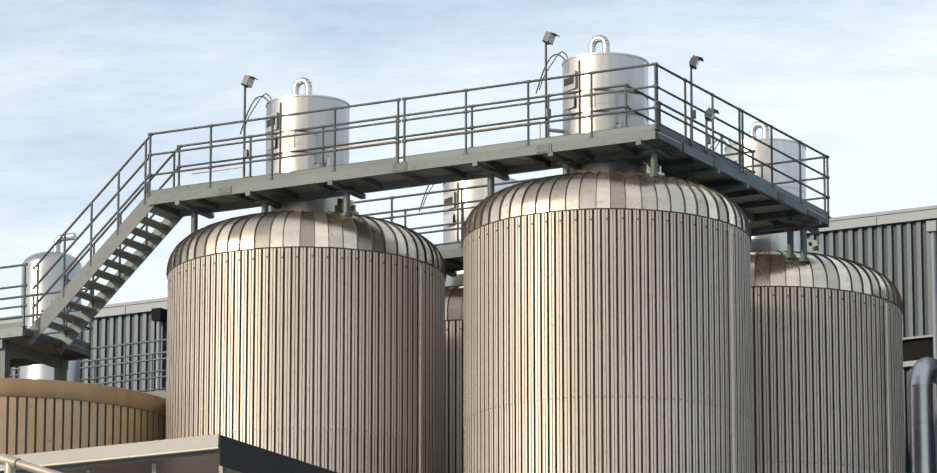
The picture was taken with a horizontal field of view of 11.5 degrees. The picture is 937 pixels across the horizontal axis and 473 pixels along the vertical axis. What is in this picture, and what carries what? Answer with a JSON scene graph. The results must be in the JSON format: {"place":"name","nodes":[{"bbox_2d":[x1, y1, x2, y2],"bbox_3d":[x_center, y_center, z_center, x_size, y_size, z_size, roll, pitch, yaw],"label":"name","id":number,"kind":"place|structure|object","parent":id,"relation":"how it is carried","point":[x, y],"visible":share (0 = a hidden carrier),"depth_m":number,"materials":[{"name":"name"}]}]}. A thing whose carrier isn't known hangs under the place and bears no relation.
{"place":"outdoors","nodes":[
{"label":"outdoors","id":0,"kind":"place"},
{"bbox_2d":[0,453,61,472],"bbox_3d":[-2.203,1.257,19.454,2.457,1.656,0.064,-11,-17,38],"label":"railing","id":1,"kind":"object","parent":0,"point":[10,463],"visible":1,"depth_m":19.23,"materials":[{"name":"silver metal"}]},
{"bbox_2d":[0,0,936,316],"label":"sky","id":2,"kind":"structure","parent":0,"point":[84,84],"materials":[{"name":"blue"}]},
{"label":"ground","id":3,"kind":"structure","parent":0,"visible":0},
{"bbox_2d":[19,233,81,381],"bbox_3d":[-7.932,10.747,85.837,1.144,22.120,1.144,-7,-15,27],"label":"tank top vessel","id":4,"kind":"object","parent":3,"relation":"on","point":[43,371],"visible":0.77,"depth_m":87.64,"materials":[{"name":"silver metal"}]},
{"bbox_2d":[0,378,165,454],"bbox_3d":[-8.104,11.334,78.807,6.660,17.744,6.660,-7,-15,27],"label":"tank","id":5,"kind":"object","parent":3,"relation":"on","point":[39,415],"visible":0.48,"depth_m":77.73,"materials":[{"name":"aluminium"},{"name":"steel"}]},
{"bbox_2d":[10,339,166,398],"bbox_3d":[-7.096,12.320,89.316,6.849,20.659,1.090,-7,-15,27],"label":"railing","id":6,"kind":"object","parent":3,"relation":"on","point":[162,393],"visible":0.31,"depth_m":91.16,"materials":[{"name":"metal"}]},
{"bbox_2d":[0,135,183,380],"bbox_3d":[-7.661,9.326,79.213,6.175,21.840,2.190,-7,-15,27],"label":"stair","id":7,"kind":"object","parent":3,"relation":"on","point":[22,345],"visible":0.98,"depth_m":80.21,"materials":[{"name":"metal"}]},
{"bbox_2d":[0,434,337,472],"bbox_3d":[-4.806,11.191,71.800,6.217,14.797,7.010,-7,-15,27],"label":"canopy","id":8,"kind":"object","parent":3,"relation":"on","point":[216,453],"visible":1,"depth_m":70.02,"materials":[{"name":"grey metal"}]},
{"bbox_2d":[165,198,446,472],"bbox_3d":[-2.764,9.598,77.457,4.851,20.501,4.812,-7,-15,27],"label":"tank","id":9,"kind":"object","parent":3,"relation":"on","point":[315,338],"visible":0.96,"depth_m":77.29,"materials":[{"name":"metal"}]},
{"bbox_2d":[240,77,349,211],"bbox_3d":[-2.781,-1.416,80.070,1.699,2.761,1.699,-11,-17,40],"label":"vessel","id":10,"kind":"object","parent":9,"relation":"on","point":[295,102],"visible":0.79,"depth_m":79.53,"materials":[{"name":"silver metal"}]},
{"bbox_2d":[445,285,463,472],"bbox_3d":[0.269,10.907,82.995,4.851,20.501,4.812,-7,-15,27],"label":"tank","id":11,"kind":"object","parent":3,"relation":"on","point":[454,445],"visible":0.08,"depth_m":82.61,"materials":[{"name":"metal"}]},
{"bbox_2d":[419,177,520,285],"bbox_3d":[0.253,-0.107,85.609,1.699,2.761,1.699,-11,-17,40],"label":"vessel","id":12,"kind":"object","parent":11,"relation":"on","point":[455,216],"visible":0.25,"depth_m":85.12,"materials":[{"name":"silver metal"}]},
{"bbox_2d":[0,205,936,472],"bbox_3d":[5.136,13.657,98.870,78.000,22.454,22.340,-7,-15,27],"label":"building","id":13,"kind":"structure","parent":3,"relation":"on","point":[898,249],"depth_m":87.96,"materials":[{"name":"grey metal"}]},
{"bbox_2d":[462,159,752,472],"bbox_3d":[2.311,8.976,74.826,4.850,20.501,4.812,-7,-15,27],"label":"tank","id":14,"kind":"object","parent":3,"relation":"on","point":[606,322],"visible":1,"depth_m":74.59,"materials":[{"name":"metal"}]},
{"bbox_2d":[148,129,828,276],"bbox_3d":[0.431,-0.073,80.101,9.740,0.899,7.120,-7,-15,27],"label":"platform","id":15,"kind":"structure","parent":14,"relation":"on","point":[766,209],"depth_m":77.93,"materials":[{"name":"metal"}]},
{"bbox_2d":[241,31,718,176],"bbox_3d":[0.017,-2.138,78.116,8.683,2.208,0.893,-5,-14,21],"label":"floodlights","id":16,"kind":"object","parent":15,"relation":"on","point":[548,39],"visible":0.9,"depth_m":77.16,"materials":[{"name":"grey metal"}]},
{"bbox_2d":[146,62,831,249],"bbox_3d":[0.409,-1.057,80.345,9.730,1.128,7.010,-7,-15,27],"label":"railings","id":17,"kind":"object","parent":15,"relation":"on","point":[658,125],"visible":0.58,"depth_m":78.01,"materials":[{"name":"metal"}]},
{"bbox_2d":[536,35,648,173],"bbox_3d":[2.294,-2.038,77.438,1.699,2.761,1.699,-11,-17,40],"label":"top hat","id":18,"kind":"object","parent":14,"relation":"on","point":[594,60],"visible":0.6,"depth_m":76.91,"materials":[{"name":"silver metal"}]},
{"bbox_2d":[750,239,904,472],"bbox_3d":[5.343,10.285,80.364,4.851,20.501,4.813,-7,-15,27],"label":"tank","id":19,"kind":"object","parent":3,"relation":"on","point":[827,368],"visible":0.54,"depth_m":80.13,"materials":[{"name":"metal"}]},
{"bbox_2d":[710,121,805,251],"bbox_3d":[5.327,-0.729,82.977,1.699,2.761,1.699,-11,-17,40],"label":"vessel","id":20,"kind":"object","parent":19,"relation":"on","point":[770,242],"visible":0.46,"depth_m":82.45,"materials":[{"name":"silver metal"}]},
{"bbox_2d":[909,357,936,472],"bbox_3d":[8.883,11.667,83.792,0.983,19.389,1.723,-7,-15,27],"label":"insulated pipes","id":21,"kind":"object","parent":3,"relation":"on","point":[923,376],"visible":1,"depth_m":85.16,"materials":[{"name":"silver metal"}]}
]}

